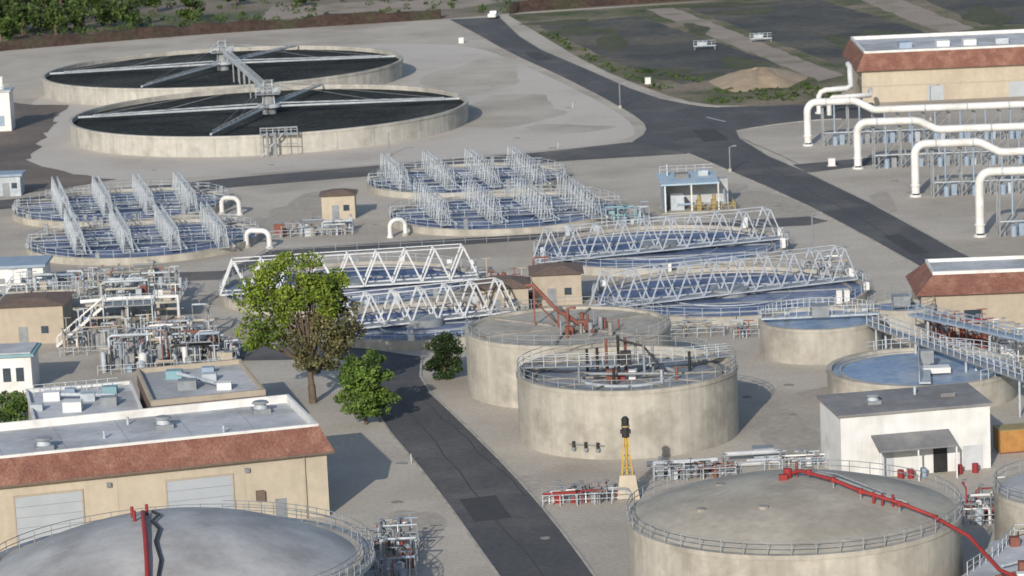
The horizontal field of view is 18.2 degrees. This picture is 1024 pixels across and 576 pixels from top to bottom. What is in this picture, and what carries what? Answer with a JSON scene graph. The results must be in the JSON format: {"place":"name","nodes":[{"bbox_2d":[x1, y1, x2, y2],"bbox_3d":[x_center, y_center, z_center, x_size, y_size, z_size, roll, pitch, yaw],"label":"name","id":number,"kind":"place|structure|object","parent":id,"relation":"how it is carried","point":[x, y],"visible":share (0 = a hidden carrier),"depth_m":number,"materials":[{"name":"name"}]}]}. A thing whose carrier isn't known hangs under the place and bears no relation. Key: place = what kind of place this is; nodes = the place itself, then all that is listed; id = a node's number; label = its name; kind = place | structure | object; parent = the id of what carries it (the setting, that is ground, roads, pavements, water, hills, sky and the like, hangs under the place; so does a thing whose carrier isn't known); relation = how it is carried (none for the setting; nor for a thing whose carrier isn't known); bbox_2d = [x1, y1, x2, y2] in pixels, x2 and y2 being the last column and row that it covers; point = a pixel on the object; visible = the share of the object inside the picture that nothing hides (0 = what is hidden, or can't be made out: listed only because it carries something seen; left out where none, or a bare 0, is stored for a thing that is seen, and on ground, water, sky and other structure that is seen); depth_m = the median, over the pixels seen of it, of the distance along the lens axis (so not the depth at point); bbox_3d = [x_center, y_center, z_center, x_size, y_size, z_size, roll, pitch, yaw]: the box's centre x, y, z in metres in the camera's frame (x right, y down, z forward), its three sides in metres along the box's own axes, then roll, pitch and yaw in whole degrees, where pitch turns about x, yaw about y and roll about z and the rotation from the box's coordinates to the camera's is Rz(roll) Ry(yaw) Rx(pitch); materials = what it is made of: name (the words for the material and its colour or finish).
{"place":"outdoors","nodes":[
{"label":"outdoors","id":0,"kind":"place"},
{"bbox_2d":[0,342,41,392],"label":"building","id":1,"kind":"structure","parent":0,"point":[19,367],"depth_m":367.35,"materials":[{"name":"white paint"}]},
{"bbox_2d":[0,255,52,268],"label":"roof","id":2,"kind":"structure","parent":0,"point":[25,261],"depth_m":433.52,"materials":[{"name":"blue metal"}]},
{"bbox_2d":[26,385,138,419],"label":"roof","id":3,"kind":"structure","parent":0,"point":[126,400],"depth_m":342.04,"materials":[{"name":"white paint"}]},
{"bbox_2d":[0,142,687,208],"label":"road","id":4,"kind":"structure","parent":0,"point":[626,149],"depth_m":534.85,"materials":[{"name":"asphalt"}]},
{"bbox_2d":[2,0,712,47],"bbox_3d":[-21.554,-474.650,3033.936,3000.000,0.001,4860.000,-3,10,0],"label":"dirt terrain","id":5,"kind":"structure","parent":0,"point":[251,8],"depth_m":822.23,"materials":[{"name":"soil"}]},
{"bbox_2d":[0,0,308,41],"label":"distant trees","id":6,"kind":"object","parent":5,"relation":"on","point":[20,15],"visible":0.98,"depth_m":797.65,"materials":[{"name":"green plant"}]},
{"bbox_2d":[262,0,512,19],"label":"path","id":7,"kind":"structure","parent":0,"point":[357,7],"depth_m":826.72,"materials":[{"name":"concrete"}]},
{"bbox_2d":[222,344,592,575],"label":"road","id":8,"kind":"structure","parent":0,"point":[528,525],"depth_m":317.88,"materials":[{"name":"asphalt"}]},
{"bbox_2d":[460,495,511,521],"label":"road patch","id":9,"kind":"object","parent":8,"relation":"on","point":[476,508],"visible":1,"depth_m":304.55,"materials":[{"name":"asphalt"}]},
{"bbox_2d":[58,216,826,280],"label":"road","id":10,"kind":"structure","parent":0,"point":[218,275],"depth_m":457.14,"materials":[{"name":"asphalt"}]},
{"bbox_2d":[0,0,1023,575],"bbox_3d":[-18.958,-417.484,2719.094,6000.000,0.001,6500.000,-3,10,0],"label":"ground","id":11,"kind":"structure","parent":0,"point":[368,480],"depth_m":433.46,"materials":[{"name":"concrete"}]},
{"bbox_2d":[0,390,28,422],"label":"shrub","id":12,"kind":"object","parent":11,"relation":"on","point":[13,405],"visible":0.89,"depth_m":349.46,"materials":[{"name":"green plant"}]},
{"bbox_2d":[0,296,73,343],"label":"walls","id":13,"kind":"structure","parent":11,"relation":"on","point":[33,320],"depth_m":395.71,"materials":[{"name":"beige paint"}]},
{"bbox_2d":[0,291,74,307],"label":"mansard roof","id":14,"kind":"structure","parent":13,"relation":"on","point":[60,298],"depth_m":397.12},
{"bbox_2d":[0,102,114,196],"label":"dirt verge","id":15,"kind":"structure","parent":11,"relation":"on","point":[33,125],"depth_m":580.81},
{"bbox_2d":[0,76,15,130],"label":"building","id":16,"kind":"structure","parent":15,"relation":"on","point":[7,118],"depth_m":606.30,"materials":[{"name":"white paint"}]},
{"bbox_2d":[0,170,25,196],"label":"metal shed","id":17,"kind":"structure","parent":15,"relation":"on","point":[11,182],"depth_m":521.84,"materials":[{"name":"white metal"}]},
{"bbox_2d":[6,260,179,306],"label":"piping platform","id":18,"kind":"structure","parent":11,"relation":"on","point":[50,278],"depth_m":419.76,"materials":[{"name":"metal"}]},
{"bbox_2d":[12,170,230,227],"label":"aeration basin","id":19,"kind":"object","parent":11,"relation":"on","point":[143,197],"visible":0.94,"depth_m":499.31,"materials":[{"name":"metal"}]},
{"bbox_2d":[80,290,180,331],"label":"steel frame","id":20,"kind":"object","parent":11,"relation":"on","point":[130,301],"visible":0.85,"depth_m":393.97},
{"bbox_2d":[65,265,186,327],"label":"piping platform","id":21,"kind":"structure","parent":20,"relation":"on","point":[124,287],"depth_m":408.89,"materials":[{"name":"metal"}]},
{"bbox_2d":[59,299,216,356],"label":"valve yard","id":22,"kind":"structure","parent":11,"relation":"on","point":[77,337],"depth_m":391.39,"materials":[{"name":"beige paint"}]},
{"bbox_2d":[25,201,259,265],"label":"aeration basin","id":23,"kind":"object","parent":11,"relation":"on","point":[168,238],"visible":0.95,"depth_m":462.95,"materials":[{"name":"concrete"}]},
{"bbox_2d":[140,392,146,407],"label":"walls","id":24,"kind":"structure","parent":11,"relation":"on","point":[142,402],"depth_m":347.85,"materials":[{"name":"beige paint"}]},
{"bbox_2d":[137,376,265,407],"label":"cornice","id":25,"kind":"structure","parent":24,"relation":"on","point":[144,396],"depth_m":336.29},
{"bbox_2d":[141,364,257,399],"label":"roof","id":26,"kind":"structure","parent":25,"relation":"on","point":[159,385],"depth_m":343.61,"materials":[{"name":"concrete"}]},
{"bbox_2d":[136,359,265,405],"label":"parapet","id":27,"kind":"structure","parent":25,"relation":"on","point":[260,390],"depth_m":337.16,"materials":[{"name":"beige paint"}]},
{"bbox_2d":[97,316,223,373],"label":"valve yard","id":28,"kind":"structure","parent":11,"relation":"on","point":[166,350],"depth_m":379.25,"materials":[{"name":"grey metal"}]},
{"bbox_2d":[0,454,329,551],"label":"walls","id":29,"kind":"structure","parent":11,"relation":"on","point":[274,479],"depth_m":300.51,"materials":[{"name":"paint"}]},
{"bbox_2d":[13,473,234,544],"bbox_3d":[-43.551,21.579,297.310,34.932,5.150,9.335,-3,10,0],"label":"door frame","id":30,"kind":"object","parent":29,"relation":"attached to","point":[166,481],"visible":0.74,"depth_m":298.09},
{"bbox_2d":[0,403,306,454],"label":"roof","id":31,"kind":"structure","parent":29,"relation":"on","point":[134,430],"depth_m":308.19,"materials":[{"name":"concrete"}]},
{"bbox_2d":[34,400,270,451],"bbox_3d":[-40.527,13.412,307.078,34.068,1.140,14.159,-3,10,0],"label":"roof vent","id":32,"kind":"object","parent":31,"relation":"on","point":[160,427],"visible":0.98,"depth_m":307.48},
{"bbox_2d":[0,426,333,485],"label":"mansard roof","id":33,"kind":"structure","parent":29,"relation":"on","point":[143,457],"depth_m":299.26,"materials":[{"name":"tile"}]},
{"bbox_2d":[0,394,318,458],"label":"parapet","id":34,"kind":"structure","parent":33,"relation":"on","point":[299,410],"depth_m":311.56,"materials":[{"name":"white paint"}]},
{"bbox_2d":[0,451,334,487],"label":"fascia","id":35,"kind":"structure","parent":33,"relation":"attached to","point":[158,470],"depth_m":298.96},
{"bbox_2d":[0,500,375,575],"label":"digester tank","id":36,"kind":"object","parent":11,"relation":"on","point":[195,541],"visible":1,"depth_m":259.93,"materials":[{"name":"concrete"}]},
{"bbox_2d":[269,192,323,224],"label":"ground stain","id":37,"kind":"object","parent":11,"relation":"on","point":[305,206],"visible":0.52,"depth_m":493.74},
{"bbox_2d":[231,251,366,403],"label":"broadleaf tree","id":38,"kind":"object","parent":11,"relation":"on","point":[325,292],"visible":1,"depth_m":351.78,"materials":[{"name":"green plant"}]},
{"bbox_2d":[269,214,353,237],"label":"valve yard","id":39,"kind":"structure","parent":11,"relation":"on","point":[282,230],"depth_m":469.53,"materials":[{"name":"grey metal"}]},
{"bbox_2d":[26,44,634,180],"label":"gravel pad","id":40,"kind":"object","parent":11,"relation":"on","point":[58,150],"visible":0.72,"depth_m":564.70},
{"bbox_2d":[41,40,403,105],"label":"trickling filter","id":41,"kind":"object","parent":40,"relation":"on","point":[106,81],"visible":0.88,"depth_m":666.57,"materials":[{"name":"concrete"}]},
{"bbox_2d":[69,79,468,156],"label":"trickling filter","id":42,"kind":"object","parent":40,"relation":"on","point":[271,119],"visible":1,"depth_m":582.75,"materials":[{"name":"concrete"}]},
{"bbox_2d":[419,58,519,95],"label":"ground stain","id":43,"kind":"object","parent":40,"relation":"on","point":[477,76],"visible":0.91,"depth_m":660.82,"materials":[{"name":"concrete"}]},
{"bbox_2d":[463,94,567,128],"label":"ground stain","id":44,"kind":"object","parent":40,"relation":"on","point":[499,111],"visible":0.78,"depth_m":602.02,"materials":[{"name":"concrete"}]},
{"bbox_2d":[516,124,616,133],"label":"ground stain","id":45,"kind":"object","parent":40,"relation":"on","point":[554,128],"visible":1,"depth_m":573.66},
{"bbox_2d":[318,188,357,219],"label":"tan shed","id":46,"kind":"structure","parent":11,"relation":"on","point":[340,203],"depth_m":482.43,"materials":[{"name":"paint"}]},
{"bbox_2d":[0,0,687,50],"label":"earth berm","id":47,"kind":"structure","parent":11,"relation":"on","point":[163,31],"depth_m":780.52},
{"bbox_2d":[219,243,479,316],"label":"clarifier tank","id":48,"kind":"object","parent":11,"relation":"on","point":[376,274],"visible":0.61,"depth_m":420.87,"materials":[{"name":"metal"}]},
{"bbox_2d":[333,349,400,424],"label":"broadleaf tree","id":49,"kind":"object","parent":11,"relation":"on","point":[359,380],"visible":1,"depth_m":340.93,"materials":[{"name":"green plant"}]},
{"bbox_2d":[362,512,419,575],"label":"valve yard","id":50,"kind":"structure","parent":11,"relation":"on","point":[384,564],"depth_m":284.48,"materials":[{"name":"white paint"}]},
{"bbox_2d":[389,510,446,547],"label":"ground stain","id":51,"kind":"object","parent":11,"relation":"on","point":[431,526],"visible":0.74,"depth_m":299.61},
{"bbox_2d":[322,277,527,349],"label":"clarifier tank","id":52,"kind":"object","parent":11,"relation":"on","point":[396,324],"visible":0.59,"depth_m":393.27,"materials":[{"name":"metal"}]},
{"bbox_2d":[12,0,841,102],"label":"scrub plants","id":53,"kind":"object","parent":11,"relation":"on","point":[483,7],"visible":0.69,"depth_m":790.42,"materials":[{"name":"plant"}]},
{"bbox_2d":[422,331,465,379],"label":"shrub","id":54,"kind":"object","parent":11,"relation":"on","point":[440,362],"visible":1,"depth_m":363.47,"materials":[{"name":"green plant"}]},
{"bbox_2d":[367,145,566,198],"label":"aeration basin","id":55,"kind":"object","parent":11,"relation":"on","point":[398,182],"visible":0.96,"depth_m":510.72,"materials":[{"name":"metal"}]},
{"bbox_2d":[473,275,530,309],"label":"tan shed","id":56,"kind":"structure","parent":11,"relation":"on","point":[516,289],"depth_m":399.73,"materials":[{"name":"paint"}]},
{"bbox_2d":[388,172,621,235],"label":"aeration basin","id":57,"kind":"object","parent":11,"relation":"on","point":[507,212],"visible":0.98,"depth_m":473.82,"materials":[{"name":"metal"}]},
{"bbox_2d":[232,231,869,331],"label":"guard fence","id":58,"kind":"object","parent":11,"relation":"on","point":[712,326],"visible":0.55,"depth_m":454.37,"materials":[{"name":"grey metal"}]},
{"bbox_2d":[528,262,583,305],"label":"tan shed","id":59,"kind":"structure","parent":11,"relation":"on","point":[562,280],"depth_m":405.67,"materials":[{"name":"paint"}]},
{"bbox_2d":[464,284,670,407],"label":"digester tank","id":60,"kind":"object","parent":11,"relation":"on","point":[497,345],"visible":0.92,"depth_m":352.14,"materials":[{"name":"concrete"}]},
{"bbox_2d":[541,479,628,505],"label":"valve yard","id":61,"kind":"structure","parent":11,"relation":"on","point":[590,495],"depth_m":305.02,"materials":[{"name":"grey metal"}]},
{"bbox_2d":[601,201,649,224],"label":"valve yard","id":62,"kind":"structure","parent":11,"relation":"on","point":[636,214],"depth_m":468.40,"materials":[{"name":"blue metal"}]},
{"bbox_2d":[516,335,738,459],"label":"digester tank","id":63,"kind":"object","parent":11,"relation":"on","point":[667,401],"visible":1,"depth_m":324.83,"materials":[{"name":"concrete"}]},
{"bbox_2d":[617,416,639,499],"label":"gas flare","id":64,"kind":"object","parent":11,"relation":"on","point":[627,479],"visible":1,"depth_m":305.49,"materials":[{"name":"paint"}]},
{"bbox_2d":[532,207,788,276],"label":"clarifier tank","id":65,"kind":"object","parent":11,"relation":"on","point":[596,251],"visible":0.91,"depth_m":437.79,"materials":[{"name":"metal"}]},
{"bbox_2d":[378,17,971,575],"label":"kerb","id":66,"kind":"structure","parent":11,"relation":"on","point":[482,441],"depth_m":423.96,"materials":[{"name":"concrete"}]},
{"bbox_2d":[652,454,735,480],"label":"valve yard","id":67,"kind":"structure","parent":11,"relation":"on","point":[661,470],"depth_m":312.54,"materials":[{"name":"grey metal"}]},
{"bbox_2d":[656,164,735,213],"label":"pump station","id":68,"kind":"object","parent":11,"relation":"on","point":[701,190],"visible":1,"depth_m":477.54,"materials":[{"name":"concrete"}]},
{"bbox_2d":[589,245,868,325],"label":"clarifier tank","id":69,"kind":"object","parent":11,"relation":"on","point":[720,294],"visible":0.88,"depth_m":403.62,"materials":[{"name":"concrete"}]},
{"bbox_2d":[709,67,807,91],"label":"dirt mound","id":70,"kind":"object","parent":11,"relation":"on","point":[744,80],"visible":1,"depth_m":625.15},
{"bbox_2d":[707,191,819,220],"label":"ground stain","id":71,"kind":"object","parent":11,"relation":"on","point":[769,200],"visible":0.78,"depth_m":476.38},
{"bbox_2d":[725,444,805,466],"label":"pipe stack","id":72,"kind":"object","parent":11,"relation":"on","point":[758,452],"visible":0.79,"depth_m":318.12,"materials":[{"name":"grey metal"}]},
{"bbox_2d":[759,408,820,457],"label":"ground stain","id":73,"kind":"object","parent":11,"relation":"on","point":[782,430],"visible":0.78,"depth_m":329.50,"materials":[{"name":"concrete"}]},
{"bbox_2d":[625,459,962,575],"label":"digester tank","id":74,"kind":"object","parent":11,"relation":"on","point":[807,521],"visible":1,"depth_m":262.96,"materials":[{"name":"concrete"}]},
{"bbox_2d":[763,449,825,470],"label":"valve yard","id":75,"kind":"structure","parent":11,"relation":"on","point":[807,454],"depth_m":315.05,"materials":[{"name":"grey metal"}]},
{"bbox_2d":[758,297,881,364],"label":"thickener tank","id":76,"kind":"object","parent":11,"relation":"on","point":[822,333],"visible":0.98,"depth_m":365.12,"materials":[{"name":"concrete"}]},
{"bbox_2d":[815,61,872,114],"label":"gooseneck pipe","id":77,"kind":"object","parent":11,"relation":"on","point":[821,92],"visible":0.88,"depth_m":578.32,"materials":[{"name":"metal"}]},
{"bbox_2d":[867,289,935,339],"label":"thickener tank","id":78,"kind":"object","parent":11,"relation":"on","point":[896,306],"visible":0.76,"depth_m":375.01,"materials":[{"name":"concrete"}]},
{"bbox_2d":[816,383,992,480],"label":"white shed","id":79,"kind":"structure","parent":11,"relation":"on","point":[936,428],"depth_m":310.04,"materials":[{"name":"paint"}]},
{"bbox_2d":[881,444,982,476],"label":"door","id":80,"kind":"structure","parent":79,"relation":"in","point":[972,453],"depth_m":310.90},
{"bbox_2d":[803,97,1023,145],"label":"gooseneck pipe","id":81,"kind":"object","parent":11,"relation":"on","point":[896,109],"visible":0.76,"depth_m":536.71,"materials":[{"name":"metal"}]},
{"bbox_2d":[826,337,1018,406],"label":"thickener tank","id":82,"kind":"object","parent":11,"relation":"on","point":[892,368],"visible":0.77,"depth_m":343.23,"materials":[{"name":"concrete"}]},
{"bbox_2d":[851,64,1023,102],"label":"walls","id":83,"kind":"structure","parent":11,"relation":"on","point":[939,75],"depth_m":590.15,"materials":[{"name":"paint"}]},
{"bbox_2d":[842,39,1023,71],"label":"mansard roof","id":84,"kind":"structure","parent":83,"relation":"on","point":[856,57],"depth_m":589.15,"materials":[{"name":"tile"}]},
{"bbox_2d":[850,29,1023,53],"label":"parapet","id":85,"kind":"structure","parent":84,"relation":"on","point":[854,41],"depth_m":615.41,"materials":[{"name":"white paint"}]},
{"bbox_2d":[856,33,1023,50],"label":"roof","id":86,"kind":"structure","parent":84,"relation":"on","point":[921,42],"depth_m":606.66,"materials":[{"name":"white paint"}]},
{"bbox_2d":[852,116,1023,169],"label":"gooseneck pipe","id":87,"kind":"object","parent":11,"relation":"on","point":[924,123],"visible":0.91,"depth_m":508.25,"materials":[{"name":"metal"}]},
{"bbox_2d":[866,303,1023,416],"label":"footbridge","id":88,"kind":"object","parent":11,"relation":"on","point":[966,358],"visible":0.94,"depth_m":353.81,"materials":[{"name":"grey metal"}]},
{"bbox_2d":[925,308,996,348],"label":"valve yard","id":89,"kind":"structure","parent":11,"relation":"on","point":[938,328],"depth_m":369.20,"materials":[{"name":"grey metal"}]},
{"bbox_2d":[910,137,1023,196],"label":"gooseneck pipe","id":90,"kind":"object","parent":11,"relation":"on","point":[960,143],"visible":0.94,"depth_m":477.96,"materials":[{"name":"metal"}]},
{"bbox_2d":[912,290,1023,330],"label":"walls","id":91,"kind":"structure","parent":11,"relation":"on","point":[999,306],"depth_m":377.67,"materials":[{"name":"beige paint"}]},
{"bbox_2d":[905,263,1023,295],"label":"mansard roof","id":92,"kind":"structure","parent":91,"relation":"on","point":[922,280],"depth_m":377.81,"materials":[{"name":"tile"}]},
{"bbox_2d":[929,259,1023,270],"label":"roof","id":93,"kind":"structure","parent":92,"relation":"attached to","point":[978,265],"depth_m":384.02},
{"bbox_2d":[925,255,1023,274],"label":"parapet","id":94,"kind":"structure","parent":93,"relation":"on","point":[927,261],"depth_m":383.48,"materials":[{"name":"white paint"}]},
{"bbox_2d":[958,476,1004,527],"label":"valve yard","id":95,"kind":"structure","parent":11,"relation":"on","point":[981,508],"depth_m":290.86,"materials":[{"name":"white paint"}]},
{"bbox_2d":[962,536,1023,575],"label":"tank","id":96,"kind":"structure","parent":11,"relation":"on","point":[1008,554],"depth_m":264.84,"materials":[{"name":"white paint"}]},
{"bbox_2d":[974,166,1023,237],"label":"gooseneck pipe","id":97,"kind":"object","parent":11,"relation":"on","point":[981,177],"visible":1,"depth_m":440.85,"materials":[{"name":"metal"}]},
{"bbox_2d":[988,317,1023,362],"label":"equipment skid","id":98,"kind":"object","parent":11,"relation":"on","point":[1017,347],"visible":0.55,"depth_m":361.58,"materials":[{"name":"grey metal"}]},
{"bbox_2d":[992,423,1023,453],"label":"orange container","id":99,"kind":"object","parent":11,"relation":"on","point":[1008,438],"visible":1,"depth_m":316.97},
{"bbox_2d":[993,460,1023,540],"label":"digester tank","id":100,"kind":"object","parent":11,"relation":"on","point":[1008,493],"visible":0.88,"depth_m":276.40,"materials":[{"name":"concrete"}]},
{"bbox_2d":[539,16,780,83],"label":"field","id":101,"kind":"structure","parent":0,"point":[651,44],"depth_m":697.57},
{"bbox_2d":[450,17,967,265],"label":"road","id":102,"kind":"structure","parent":0,"point":[668,125],"depth_m":555.34,"materials":[{"name":"asphalt"}]},
{"bbox_2d":[646,8,842,80],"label":"path","id":103,"kind":"structure","parent":0,"point":[777,56],"depth_m":694.86,"materials":[{"name":"concrete"}]},
{"bbox_2d":[509,0,1023,105],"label":"field ground","id":104,"kind":"structure","parent":0,"point":[698,92],"depth_m":707.40,"materials":[{"name":"green plant"}]},
{"bbox_2d":[689,0,925,64],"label":"field","id":105,"kind":"structure","parent":0,"point":[807,26],"depth_m":735.92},
{"bbox_2d":[794,155,898,171],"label":"road","id":106,"kind":"structure","parent":0,"point":[817,166],"depth_m":515.79,"materials":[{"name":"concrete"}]},
{"bbox_2d":[862,0,972,32],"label":"path","id":107,"kind":"structure","parent":0,"point":[918,15],"depth_m":743.31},
{"bbox_2d":[927,0,1023,24],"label":"field","id":108,"kind":"structure","parent":0,"point":[1013,8],"depth_m":758.93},
{"bbox_2d":[961,5,1014,25],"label":"field weeds","id":109,"kind":"object","parent":108,"relation":"on","point":[984,15],"visible":1,"depth_m":733.85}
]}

